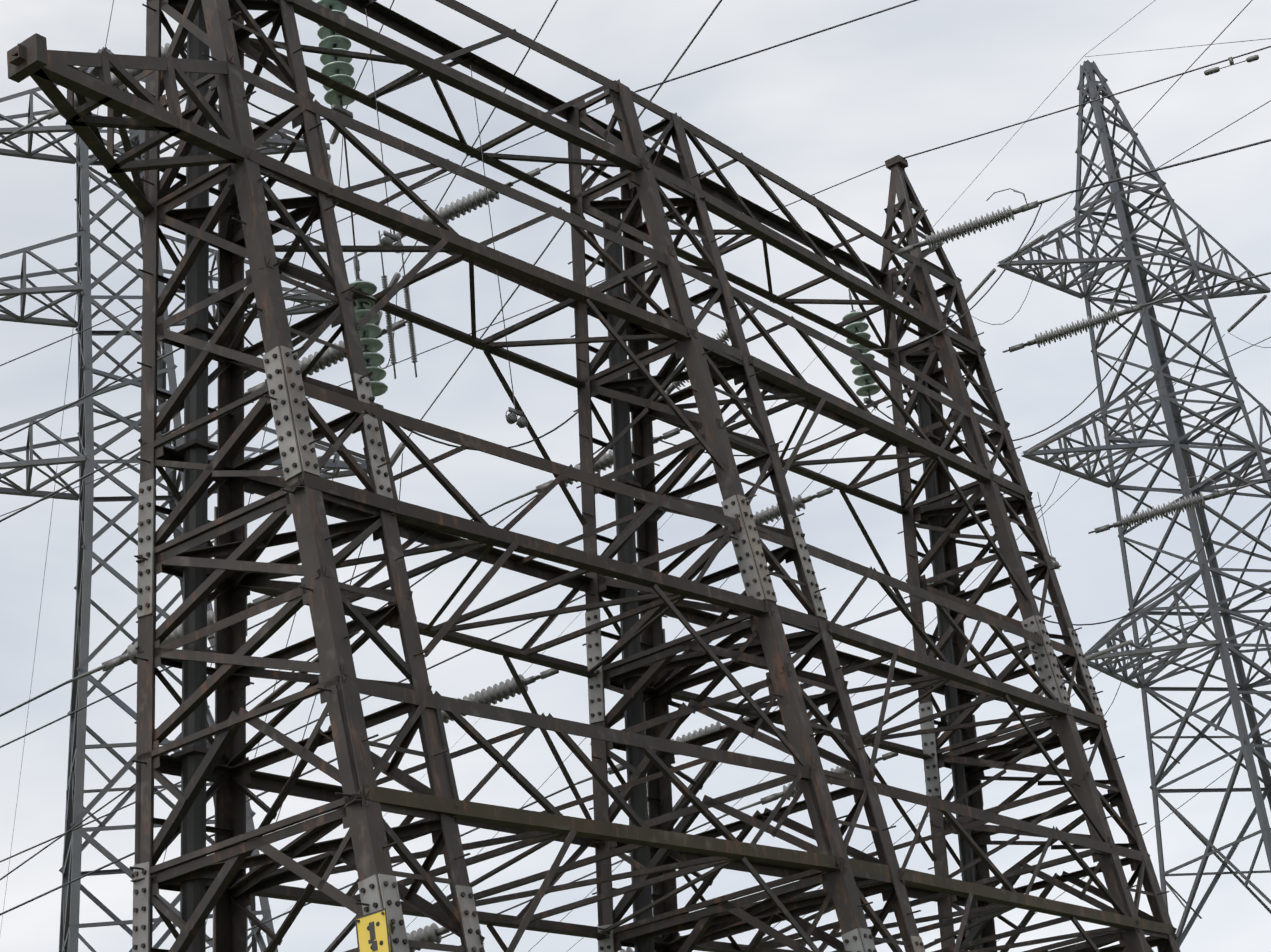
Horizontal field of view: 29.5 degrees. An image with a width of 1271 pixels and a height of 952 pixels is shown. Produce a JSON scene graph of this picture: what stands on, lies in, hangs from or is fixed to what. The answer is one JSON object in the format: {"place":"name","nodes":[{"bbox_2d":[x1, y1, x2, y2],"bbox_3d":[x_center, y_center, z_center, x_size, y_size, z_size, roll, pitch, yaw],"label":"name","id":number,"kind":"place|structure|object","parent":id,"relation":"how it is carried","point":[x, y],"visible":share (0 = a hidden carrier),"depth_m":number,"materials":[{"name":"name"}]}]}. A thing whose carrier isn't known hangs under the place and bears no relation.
{"place":"outdoors","nodes":[
{"label":"outdoors","id":0,"kind":"place"},
{"bbox_2d":[0,0,1270,951],"label":"sky","id":1,"kind":"structure","parent":0,"point":[821,111],"materials":[{"name":"white"}]},
{"bbox_2d":[880,155,961,288],"bbox_3d":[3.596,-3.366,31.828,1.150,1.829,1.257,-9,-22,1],"label":"gantry peak","id":2,"kind":"structure","parent":0,"point":[893,210],"depth_m":31.77,"materials":[{"name":"grey metal"}]},
{"label":"ground","id":3,"kind":"structure","parent":0,"visible":0},
{"bbox_2d":[130,0,484,951],"bbox_3d":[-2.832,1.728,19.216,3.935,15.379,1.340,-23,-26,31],"label":"gantry column","id":4,"kind":"structure","parent":3,"relation":"on","point":[238,216],"depth_m":19.58,"materials":[{"name":"metal"}]},
{"bbox_2d":[0,0,721,951],"bbox_3d":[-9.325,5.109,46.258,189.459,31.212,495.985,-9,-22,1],"label":"pylon","id":5,"kind":"object","parent":3,"relation":"on","point":[86,462],"visible":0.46,"depth_m":48.40,"materials":[{"name":"grey metal"}]},
{"bbox_2d":[0,0,1270,949],"bbox_3d":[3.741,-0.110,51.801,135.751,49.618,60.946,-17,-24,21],"label":"conductors","id":6,"kind":"object","parent":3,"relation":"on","point":[570,417],"visible":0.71,"depth_m":29.32,"materials":[{"name":"grey"}]},
{"bbox_2d":[1204,55,1258,74],"bbox_3d":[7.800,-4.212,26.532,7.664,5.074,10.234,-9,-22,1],"label":"vibration dampers","id":7,"kind":"object","parent":6,"relation":"on","point":[1231,62],"visible":1,"depth_m":30.52,"materials":[{"name":"grey metal"}]},
{"bbox_2d":[565,79,924,951],"bbox_3d":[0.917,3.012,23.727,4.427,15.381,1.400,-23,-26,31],"label":"gantry column","id":8,"kind":"structure","parent":3,"relation":"on","point":[639,707],"depth_m":24.31,"materials":[{"name":"metal"}]},
{"bbox_2d":[284,0,1270,951],"bbox_3d":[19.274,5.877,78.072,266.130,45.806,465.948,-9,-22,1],"label":"pylon","id":9,"kind":"object","parent":3,"relation":"on","point":[1178,442],"visible":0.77,"depth_m":80.29,"materials":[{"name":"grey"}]},
{"bbox_2d":[881,262,1180,951],"bbox_3d":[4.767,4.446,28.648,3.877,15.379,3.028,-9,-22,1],"label":"gantry column","id":10,"kind":"structure","parent":3,"relation":"on","point":[1065,734],"depth_m":29.40,"materials":[{"name":"metal"}]},
{"bbox_2d":[7,33,1032,612],"bbox_3d":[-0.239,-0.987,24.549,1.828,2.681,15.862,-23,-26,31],"label":"gantry beam","id":11,"kind":"structure","parent":10,"relation":"attached to","point":[49,71],"depth_m":23.10,"materials":[{"name":"metal"}]},
{"bbox_2d":[12,0,1259,951],"bbox_3d":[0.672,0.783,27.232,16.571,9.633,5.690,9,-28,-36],"label":"insulator strings","id":12,"kind":"object","parent":11,"relation":"attached to","point":[339,69],"visible":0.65,"depth_m":24.91,"materials":[{"name":"grey"}]},
{"bbox_2d":[177,0,984,357],"bbox_3d":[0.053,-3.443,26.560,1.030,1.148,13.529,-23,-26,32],"label":"gantry beam","id":13,"kind":"structure","parent":10,"relation":"attached to","point":[729,204],"depth_m":25.84,"materials":[{"name":"metal"}]},
{"bbox_2d":[137,382,1107,860],"bbox_3d":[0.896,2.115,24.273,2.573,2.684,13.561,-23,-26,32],"label":"gantry beam","id":14,"kind":"structure","parent":10,"relation":"attached to","point":[457,536],"depth_m":22.95,"materials":[{"name":"metal"}]},
{"bbox_2d":[132,674,1175,951],"bbox_3d":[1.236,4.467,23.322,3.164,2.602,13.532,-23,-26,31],"label":"gantry beam","id":15,"kind":"structure","parent":10,"relation":"attached to","point":[550,824],"depth_m":21.25,"materials":[{"name":"metal"}]}
]}

